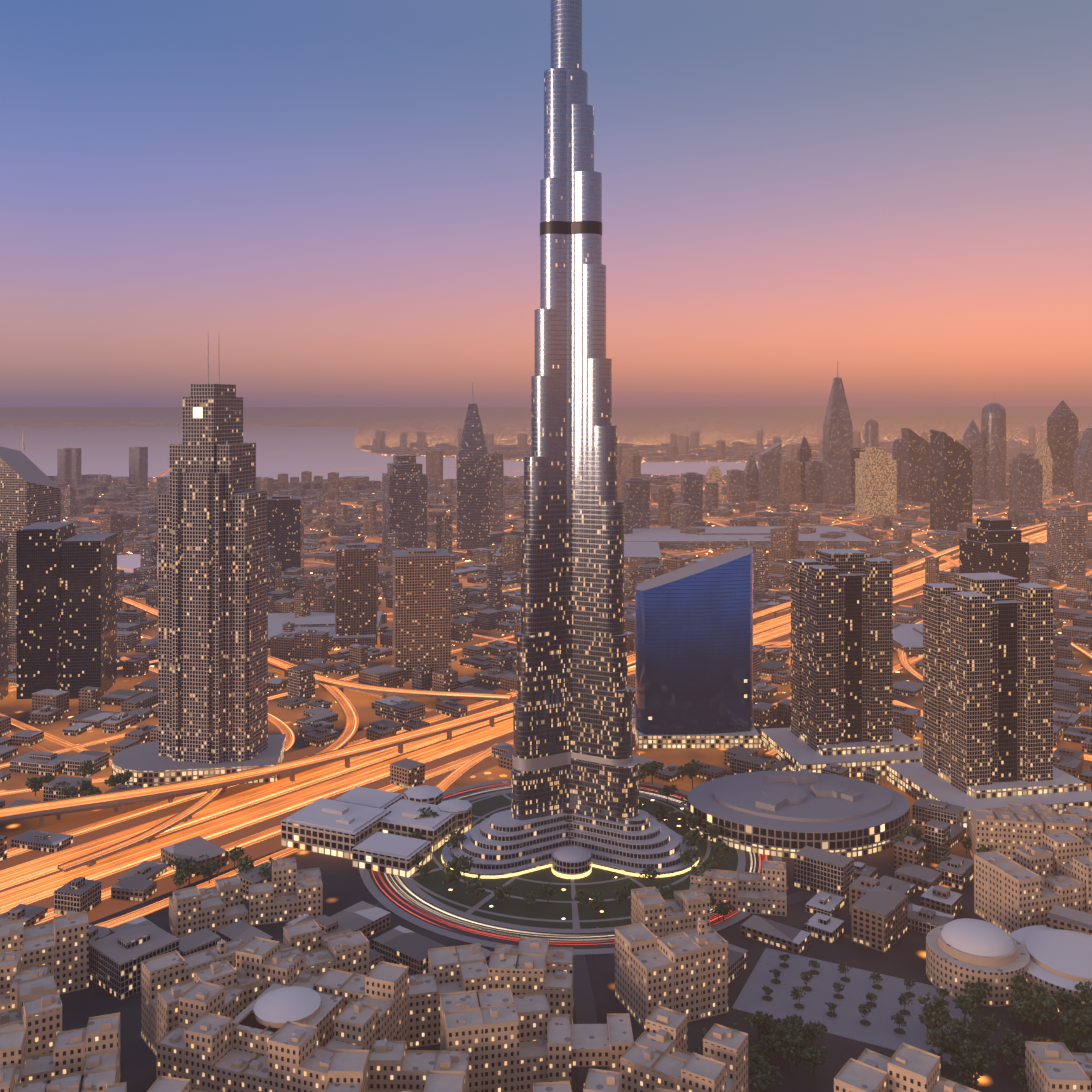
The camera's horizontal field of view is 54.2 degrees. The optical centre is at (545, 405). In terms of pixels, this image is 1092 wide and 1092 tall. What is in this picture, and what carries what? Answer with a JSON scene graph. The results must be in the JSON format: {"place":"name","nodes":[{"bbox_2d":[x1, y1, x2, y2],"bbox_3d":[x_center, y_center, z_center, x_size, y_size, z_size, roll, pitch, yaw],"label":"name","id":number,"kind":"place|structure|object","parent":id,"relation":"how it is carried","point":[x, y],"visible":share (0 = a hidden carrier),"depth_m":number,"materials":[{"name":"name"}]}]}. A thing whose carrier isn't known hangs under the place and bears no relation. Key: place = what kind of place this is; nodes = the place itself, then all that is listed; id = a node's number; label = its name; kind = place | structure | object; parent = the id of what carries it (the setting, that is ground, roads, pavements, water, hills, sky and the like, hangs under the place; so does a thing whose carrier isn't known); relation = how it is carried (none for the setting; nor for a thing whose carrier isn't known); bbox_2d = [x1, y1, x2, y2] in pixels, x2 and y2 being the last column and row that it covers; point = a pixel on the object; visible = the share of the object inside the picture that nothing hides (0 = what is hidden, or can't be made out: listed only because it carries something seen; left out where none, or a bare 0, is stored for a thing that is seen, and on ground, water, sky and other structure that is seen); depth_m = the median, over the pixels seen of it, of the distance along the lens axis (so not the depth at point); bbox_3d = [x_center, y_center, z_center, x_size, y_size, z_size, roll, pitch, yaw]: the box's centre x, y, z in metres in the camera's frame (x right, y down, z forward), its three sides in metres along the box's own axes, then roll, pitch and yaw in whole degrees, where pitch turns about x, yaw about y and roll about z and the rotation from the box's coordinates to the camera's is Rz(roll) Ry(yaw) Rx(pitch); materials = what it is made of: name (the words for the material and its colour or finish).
{"place":"outdoors","nodes":[
{"label":"outdoors","id":0,"kind":"place"},
{"bbox_2d":[267,495,303,570],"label":"dark tower","id":1,"kind":"structure","parent":0,"point":[285,525],"depth_m":2289.50,"materials":[{"name":"black glass"}]},
{"bbox_2d":[393,547,450,681],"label":"beige tower","id":2,"kind":"structure","parent":0,"point":[421,605],"depth_m":1380.16,"materials":[{"name":"grey concrete"}]},
{"bbox_2d":[456,383,488,548],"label":"spire tower","id":3,"kind":"structure","parent":0,"point":[472,494],"depth_m":2643.20,"materials":[{"name":"grey glass"}]},
{"bbox_2d":[0,407,1091,1091],"bbox_3d":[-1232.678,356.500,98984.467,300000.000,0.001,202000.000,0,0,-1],"label":"ground","id":4,"kind":"structure","parent":0,"point":[312,435],"depth_m":2314.39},
{"bbox_2d":[0,536,7,701],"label":"tower","id":5,"kind":"structure","parent":4,"relation":"on","point":[3,617],"depth_m":1295.54,"materials":[{"name":"grey glass"}]},
{"bbox_2d":[0,430,60,646],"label":"tower","id":6,"kind":"structure","parent":4,"relation":"on","point":[30,492],"depth_m":1574.28,"materials":[{"name":"grey"}]},
{"bbox_2d":[17,522,116,698],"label":"dark tower","id":7,"kind":"structure","parent":4,"relation":"on","point":[66,608],"depth_m":1297.04,"materials":[{"name":"black glass"}]},
{"bbox_2d":[176,856,203,884],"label":"tree","id":8,"kind":"object","parent":4,"relation":"on","point":[190,866],"visible":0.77,"depth_m":792.44,"materials":[{"name":"green plant"}]},
{"bbox_2d":[112,341,285,786],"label":"skyscraper","id":9,"kind":"structure","parent":4,"relation":"on","point":[212,621],"depth_m":1020.34,"materials":[{"name":"grey"}]},
{"bbox_2d":[199,861,220,882],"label":"tree","id":10,"kind":"object","parent":4,"relation":"on","point":[207,872],"visible":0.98,"depth_m":793.43,"materials":[{"name":"green plant"}]},
{"bbox_2d":[233,855,253,872],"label":"tree","id":11,"kind":"object","parent":4,"relation":"on","point":[245,866],"visible":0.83,"depth_m":784.18,"materials":[{"name":"green plant"}]},
{"bbox_2d":[335,543,376,644],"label":"building","id":12,"kind":"structure","parent":4,"relation":"on","point":[355,588],"depth_m":1580.75,"materials":[{"name":"grey"}]},
{"bbox_2d":[281,785,471,876],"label":"low-rise building","id":13,"kind":"structure","parent":4,"relation":"on","point":[367,828],"depth_m":860.47,"materials":[{"name":"grey concrete"}]},
{"bbox_2d":[382,455,426,555],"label":"dark tower","id":14,"kind":"structure","parent":4,"relation":"on","point":[404,493],"depth_m":2460.46,"materials":[{"name":"grey glass"}]},
{"bbox_2d":[439,859,461,897],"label":"tree","id":15,"kind":"object","parent":4,"relation":"on","point":[450,875],"visible":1,"depth_m":769.72,"materials":[{"name":"green plant"}]},
{"bbox_2d":[444,826,466,849],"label":"tree","id":16,"kind":"object","parent":4,"relation":"on","point":[460,836],"visible":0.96,"depth_m":837.32,"materials":[{"name":"green plant"}]},
{"bbox_2d":[452,855,473,881],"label":"tree","id":17,"kind":"object","parent":4,"relation":"on","point":[463,860],"visible":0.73,"depth_m":796.41,"materials":[{"name":"green plant"}]},
{"bbox_2d":[464,874,484,905],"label":"tree","id":18,"kind":"object","parent":4,"relation":"on","point":[474,888],"visible":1,"depth_m":756.50,"materials":[{"name":"green plant"}]},
{"bbox_2d":[488,451,503,531],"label":"slim tower","id":19,"kind":"structure","parent":4,"relation":"on","point":[496,490],"depth_m":2982.06,"materials":[{"name":"grey glass"}]},
{"bbox_2d":[494,885,512,903],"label":"tree","id":20,"kind":"object","parent":4,"relation":"on","point":[501,892],"visible":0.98,"depth_m":759.21,"materials":[{"name":"green plant"}]},
{"bbox_2d":[0,803,1091,1091],"bbox_3d":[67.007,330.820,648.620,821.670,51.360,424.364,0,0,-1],"label":"apartment buildings","id":21,"kind":"structure","parent":4,"relation":"on","point":[304,1007],"depth_m":592.60,"materials":[{"name":"beige concrete"}]},
{"bbox_2d":[0,437,1091,927],"bbox_3d":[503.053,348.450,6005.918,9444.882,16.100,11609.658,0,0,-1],"label":"highway","id":22,"kind":"structure","parent":4,"relation":"on","point":[118,837],"depth_m":986.22,"materials":[{"name":"orange asphalt"}]},
{"bbox_2d":[0,427,1091,999],"bbox_3d":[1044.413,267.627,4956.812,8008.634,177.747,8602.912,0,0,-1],"label":"city buildings","id":23,"kind":"structure","parent":4,"relation":"on","point":[116,958],"depth_m":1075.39,"materials":[{"name":"grey concrete"}]},
{"bbox_2d":[48,430,1091,784],"bbox_3d":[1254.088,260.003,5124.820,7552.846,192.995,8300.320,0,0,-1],"label":"buildings","id":24,"kind":"structure","parent":4,"relation":"on","point":[70,474],"depth_m":2782.78,"materials":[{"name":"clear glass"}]},
{"bbox_2d":[268,526,922,656],"bbox_3d":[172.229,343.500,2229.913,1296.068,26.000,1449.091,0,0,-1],"label":"buildings","id":25,"kind":"structure","parent":4,"relation":"on","point":[651,541],"depth_m":2636.41,"materials":[{"name":"grey"}]},
{"bbox_2d":[586,891,604,917],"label":"tree","id":26,"kind":"object","parent":4,"relation":"on","point":[594,903],"visible":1,"depth_m":738.43,"materials":[{"name":"green plant"}]},
{"bbox_2d":[622,477,649,528],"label":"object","id":27,"kind":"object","parent":4,"relation":"on","point":[636,495],"visible":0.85,"depth_m":2913.07,"materials":[{"name":"grey glass"}]},
{"bbox_2d":[653,804,676,825],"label":"tree","id":28,"kind":"object","parent":4,"relation":"on","point":[663,815],"visible":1,"depth_m":893.06,"materials":[{"name":"green plant"}]},
{"bbox_2d":[658,487,672,526],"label":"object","id":29,"kind":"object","parent":4,"relation":"on","point":[665,498],"visible":0.9,"depth_m":3125.28,"materials":[{"name":"grey"}]},
{"bbox_2d":[679,847,700,863],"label":"tree","id":30,"kind":"object","parent":4,"relation":"on","point":[686,855],"visible":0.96,"depth_m":815.90,"materials":[{"name":"green plant"}]},
{"bbox_2d":[681,472,702,524],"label":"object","id":31,"kind":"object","parent":4,"relation":"on","point":[692,489],"visible":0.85,"depth_m":3122.91,"materials":[{"name":"grey glass"}]},
{"bbox_2d":[681,830,702,848],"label":"tree","id":32,"kind":"object","parent":4,"relation":"on","point":[689,838],"visible":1,"depth_m":838.26,"materials":[{"name":"green plant"}]},
{"bbox_2d":[682,759,701,788],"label":"tree","id":33,"kind":"object","parent":4,"relation":"on","point":[690,771],"visible":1,"depth_m":988.16,"materials":[{"name":"green plant"}]},
{"bbox_2d":[681,810,705,837],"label":"tree","id":34,"kind":"object","parent":4,"relation":"on","point":[693,824],"visible":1,"depth_m":873.64,"materials":[{"name":"green plant"}]},
{"bbox_2d":[706,466,721,498],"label":"high-rise building","id":35,"kind":"structure","parent":4,"relation":"on","point":[713,473],"depth_m":4070.54,"materials":[{"name":"grey"}]},
{"bbox_2d":[710,841,728,864],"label":"tree","id":36,"kind":"object","parent":4,"relation":"on","point":[723,848],"visible":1,"depth_m":822.17,"materials":[{"name":"green plant"}]},
{"bbox_2d":[744,1011,772,1042],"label":"tree","id":37,"kind":"object","parent":4,"relation":"on","point":[759,1018],"visible":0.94,"depth_m":595.53,"materials":[{"name":"green plant"}]},
{"bbox_2d":[749,1042,771,1060],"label":"tree","id":38,"kind":"object","parent":4,"relation":"on","point":[755,1048],"visible":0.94,"depth_m":574.82,"materials":[{"name":"green plant"}]},
{"bbox_2d":[748,1052,776,1090],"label":"tree","id":39,"kind":"object","parent":4,"relation":"on","point":[759,1060],"visible":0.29,"depth_m":554.61,"materials":[{"name":"green plant"}]},
{"bbox_2d":[748,1062,784,1091],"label":"tree","id":40,"kind":"object","parent":4,"relation":"on","point":[764,1080],"visible":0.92,"depth_m":540.11,"materials":[{"name":"green plant"}]},
{"bbox_2d":[758,443,780,501],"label":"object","id":41,"kind":"structure","parent":4,"relation":"on","point":[769,459],"depth_m":3891.76,"materials":[{"name":"grey glass"}]},
{"bbox_2d":[759,1034,781,1062],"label":"tree","id":42,"kind":"object","parent":4,"relation":"on","point":[771,1043],"visible":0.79,"depth_m":576.57,"materials":[{"name":"green plant"}]},
{"bbox_2d":[780,461,800,504],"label":"high-rise building","id":43,"kind":"structure","parent":4,"relation":"on","point":[790,481],"depth_m":3807.94,"materials":[{"name":"grey"}]},
{"bbox_2d":[774,1024,806,1072],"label":"tree","id":44,"kind":"object","parent":4,"relation":"on","point":[798,1041],"visible":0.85,"depth_m":567.35,"materials":[{"name":"green plant"}]},
{"bbox_2d":[782,1042,809,1079],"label":"tree","id":45,"kind":"object","parent":4,"relation":"on","point":[795,1058],"visible":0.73,"depth_m":562.79,"materials":[{"name":"green plant"}]},
{"bbox_2d":[687,770,910,858],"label":"mall building","id":46,"kind":"structure","parent":4,"relation":"on","point":[786,814],"depth_m":876.34,"materials":[{"name":"grey concrete"}]},
{"bbox_2d":[800,1021,827,1045],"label":"tree","id":47,"kind":"object","parent":4,"relation":"on","point":[814,1029],"visible":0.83,"depth_m":590.21,"materials":[{"name":"green plant"}]},
{"bbox_2d":[799,1045,829,1084],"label":"tree","id":48,"kind":"object","parent":4,"relation":"on","point":[812,1059],"visible":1,"depth_m":557.47,"materials":[{"name":"green plant"}]},
{"bbox_2d":[760,549,922,776],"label":"residential tower","id":49,"kind":"structure","parent":4,"relation":"on","point":[842,657],"depth_m":1059.02,"materials":[{"name":"grey concrete"}]},
{"bbox_2d":[732,948,973,1065],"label":"paved plaza","id":50,"kind":"structure","parent":4,"relation":"on","point":[879,1027],"depth_m":636.79,"materials":[{"name":"grey concrete"}]},
{"bbox_2d":[865,419,877,446],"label":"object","id":51,"kind":"structure","parent":4,"relation":"on","point":[871,432],"depth_m":5018.44,"materials":[{"name":"grey glass"}]},
{"bbox_2d":[855,447,896,515],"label":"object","id":52,"kind":"structure","parent":4,"relation":"on","point":[875,481],"depth_m":3437.70,"materials":[{"name":"grey"}]},
{"bbox_2d":[918,1004,942,1039],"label":"tree","id":53,"kind":"object","parent":4,"relation":"on","point":[925,1016],"visible":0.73,"depth_m":597.88,"materials":[{"name":"green plant"}]},
{"bbox_2d":[917,993,949,1022],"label":"tree","id":54,"kind":"object","parent":4,"relation":"on","point":[938,1003],"visible":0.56,"depth_m":602.36,"materials":[{"name":"green plant"}]},
{"bbox_2d":[925,1010,951,1032],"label":"tree","id":55,"kind":"object","parent":4,"relation":"on","point":[946,1020],"visible":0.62,"depth_m":595.67,"materials":[{"name":"green plant"}]},
{"bbox_2d":[925,1027,960,1070],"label":"tree","id":56,"kind":"object","parent":4,"relation":"on","point":[945,1038],"visible":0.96,"depth_m":569.54,"materials":[{"name":"green plant"}]},
{"bbox_2d":[949,1017,977,1044],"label":"tree","id":57,"kind":"object","parent":4,"relation":"on","point":[957,1026],"visible":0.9,"depth_m":581.76,"materials":[{"name":"green plant"}]},
{"bbox_2d":[953,994,980,1023],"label":"tree","id":58,"kind":"object","parent":4,"relation":"on","point":[967,1002],"visible":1,"depth_m":609.87,"materials":[{"name":"green plant"}]},
{"bbox_2d":[954,1053,980,1087],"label":"tree","id":59,"kind":"object","parent":4,"relation":"on","point":[969,1064],"visible":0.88,"depth_m":546.75,"materials":[{"name":"green plant"}]},
{"bbox_2d":[963,412,981,499],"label":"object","id":60,"kind":"structure","parent":4,"relation":"on","point":[972,439],"depth_m":3901.24,"materials":[{"name":"grey glass"}]},
{"bbox_2d":[952,1040,995,1089],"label":"tree","id":61,"kind":"object","parent":4,"relation":"on","point":[978,1056],"visible":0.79,"depth_m":552.58,"materials":[{"name":"green plant"}]},
{"bbox_2d":[963,980,992,1010],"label":"tree","id":62,"kind":"object","parent":4,"relation":"on","point":[977,989],"visible":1,"depth_m":627.03,"materials":[{"name":"green plant"}]},
{"bbox_2d":[968,1027,992,1045],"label":"tree","id":63,"kind":"object","parent":4,"relation":"on","point":[978,1039],"visible":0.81,"depth_m":581.13,"materials":[{"name":"green plant"}]},
{"bbox_2d":[886,572,1091,827],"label":"residential tower","id":64,"kind":"structure","parent":4,"relation":"on","point":[987,690],"depth_m":948.74,"materials":[{"name":"grey concrete"}]},
{"bbox_2d":[977,1013,1005,1048],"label":"tree","id":65,"kind":"object","parent":4,"relation":"on","point":[987,1024],"visible":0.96,"depth_m":590.62,"materials":[{"name":"green plant"}]},
{"bbox_2d":[959,518,1028,582],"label":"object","id":66,"kind":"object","parent":4,"relation":"on","point":[991,545],"visible":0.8,"depth_m":1600.54,"materials":[{"name":"brown glass"}]},
{"bbox_2d":[989,1038,1017,1075],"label":"tree","id":67,"kind":"object","parent":4,"relation":"on","point":[1003,1054],"visible":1,"depth_m":566.72,"materials":[{"name":"green plant"}]},
{"bbox_2d":[998,1028,1027,1069],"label":"tree","id":68,"kind":"object","parent":4,"relation":"on","point":[1010,1040],"visible":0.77,"depth_m":573.53,"materials":[{"name":"green plant"}]},
{"bbox_2d":[1007,1006,1029,1029],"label":"tree","id":69,"kind":"object","parent":4,"relation":"on","point":[1024,1013],"visible":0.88,"depth_m":606.64,"materials":[{"name":"green plant"}]},
{"bbox_2d":[1008,990,1034,1004],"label":"tree","id":70,"kind":"object","parent":4,"relation":"on","point":[1016,998],"visible":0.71,"depth_m":618.42,"materials":[{"name":"green plant"}]},
{"bbox_2d":[1009,453,1042,510],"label":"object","id":71,"kind":"structure","parent":4,"relation":"on","point":[1025,481],"depth_m":3443.79,"materials":[{"name":"grey glass"}]},
{"bbox_2d":[1015,998,1047,1032],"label":"tree","id":72,"kind":"object","parent":4,"relation":"on","point":[1035,1014],"visible":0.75,"depth_m":605.65,"materials":[{"name":"green plant"}]},
{"bbox_2d":[1018,980,1049,1006],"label":"tree","id":73,"kind":"object","parent":4,"relation":"on","point":[1038,989],"visible":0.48,"depth_m":619.11,"materials":[{"name":"green plant"}]},
{"bbox_2d":[1034,433,1051,499],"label":"high-rise building","id":74,"kind":"structure","parent":4,"relation":"on","point":[1043,455],"depth_m":3993.49,"materials":[{"name":"grey"}]},
{"bbox_2d":[1030,986,1057,1034],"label":"tree","id":75,"kind":"object","parent":4,"relation":"on","point":[1047,1004],"visible":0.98,"depth_m":603.00,"materials":[{"name":"green plant"}]},
{"bbox_2d":[1047,511,1085,583],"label":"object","id":76,"kind":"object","parent":4,"relation":"on","point":[1066,543],"visible":0.89,"depth_m":2128.50,"materials":[{"name":"grey"}]},
{"bbox_2d":[1052,989,1086,1015],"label":"tree","id":77,"kind":"object","parent":4,"relation":"on","point":[1068,1002],"visible":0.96,"depth_m":614.77,"materials":[{"name":"green plant"}]},
{"bbox_2d":[1057,1033,1086,1051],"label":"tree","id":78,"kind":"object","parent":4,"relation":"on","point":[1069,1043],"visible":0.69,"depth_m":577.40,"materials":[{"name":"green plant"}]},
{"bbox_2d":[1059,1009,1091,1051],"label":"tree","id":79,"kind":"object","parent":4,"relation":"on","point":[1073,1022],"visible":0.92,"depth_m":582.14,"materials":[{"name":"green plant"}]},
{"bbox_2d":[1073,422,1091,502],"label":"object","id":80,"kind":"structure","parent":4,"relation":"on","point":[1082,473],"depth_m":3930.24,"materials":[{"name":"grey glass"}]},
{"bbox_2d":[1074,981,1091,1008],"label":"tree","id":81,"kind":"object","parent":4,"relation":"on","point":[1085,994],"visible":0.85,"depth_m":616.49,"materials":[{"name":"green plant"}]},
{"bbox_2d":[409,792,737,928],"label":"lawn","id":82,"kind":"structure","parent":0,"point":[560,910],"depth_m":787.20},
{"bbox_2d":[441,809,698,878],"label":"tower podium","id":83,"kind":"object","parent":82,"relation":"on","point":[505,844],"visible":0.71,"depth_m":827.78,"materials":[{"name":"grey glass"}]},
{"bbox_2d":[511,0,648,824],"bbox_3d":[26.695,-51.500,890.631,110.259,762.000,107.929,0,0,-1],"label":"skyscraper","id":84,"kind":"structure","parent":83,"relation":"on","point":[572,728],"depth_m":857.76,"materials":[{"name":"silver glass"}]},
{"bbox_2d":[275,749,915,1091],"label":"ring road","id":85,"kind":"structure","parent":0,"point":[396,890],"depth_m":738.32,"materials":[{"name":"grey asphalt"}]},
{"bbox_2d":[632,548,759,748],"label":"blue glass building","id":86,"kind":"structure","parent":0,"point":[694,655],"depth_m":1113.49,"materials":[{"name":"blue glass"}]},
{"bbox_2d":[727,469,743,502],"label":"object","id":87,"kind":"structure","parent":0,"point":[735,485],"depth_m":3890.11,"materials":[{"name":"grey glass"}]},
{"bbox_2d":[744,450,757,500],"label":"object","id":88,"kind":"structure","parent":0,"point":[751,481],"depth_m":3979.55,"materials":[{"name":"grey glass"}]},
{"bbox_2d":[797,433,811,500],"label":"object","id":89,"kind":"structure","parent":0,"point":[804,452],"depth_m":3981.95,"materials":[{"name":"glass"}]},
{"bbox_2d":[805,461,822,502],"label":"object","id":90,"kind":"structure","parent":0,"point":[813,481],"depth_m":3893.84,"materials":[{"name":"grey glass"}]},
{"bbox_2d":[823,361,852,504],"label":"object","id":91,"kind":"structure","parent":0,"point":[837,451],"depth_m":3810.42,"materials":[{"name":"grey glass"}]},
{"bbox_2d":[851,447,864,503],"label":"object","id":92,"kind":"structure","parent":0,"point":[856,451],"depth_m":3810.64,"materials":[{"name":"glass"}]},
{"bbox_2d":[892,439,900,494],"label":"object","id":93,"kind":"structure","parent":0,"point":[896,449],"depth_m":4083.10,"materials":[{"name":"grey glass"}]},
{"bbox_2d":[901,428,929,502],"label":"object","id":94,"kind":"structure","parent":0,"point":[915,466],"depth_m":3898.69,"materials":[{"name":"glass"}]},
{"bbox_2d":[930,429,971,530],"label":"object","id":95,"kind":"structure","parent":0,"point":[950,483],"depth_m":2975.19,"materials":[{"name":"glass"}]},
{"bbox_2d":[981,394,1005,501],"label":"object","id":96,"kind":"structure","parent":0,"point":[993,424],"depth_m":3909.69,"materials":[{"name":"grey glass"}]},
{"bbox_2d":[1047,397,1077,491],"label":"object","id":97,"kind":"structure","parent":0,"point":[1062,429],"depth_m":4394.73,"materials":[{"name":"glass"}]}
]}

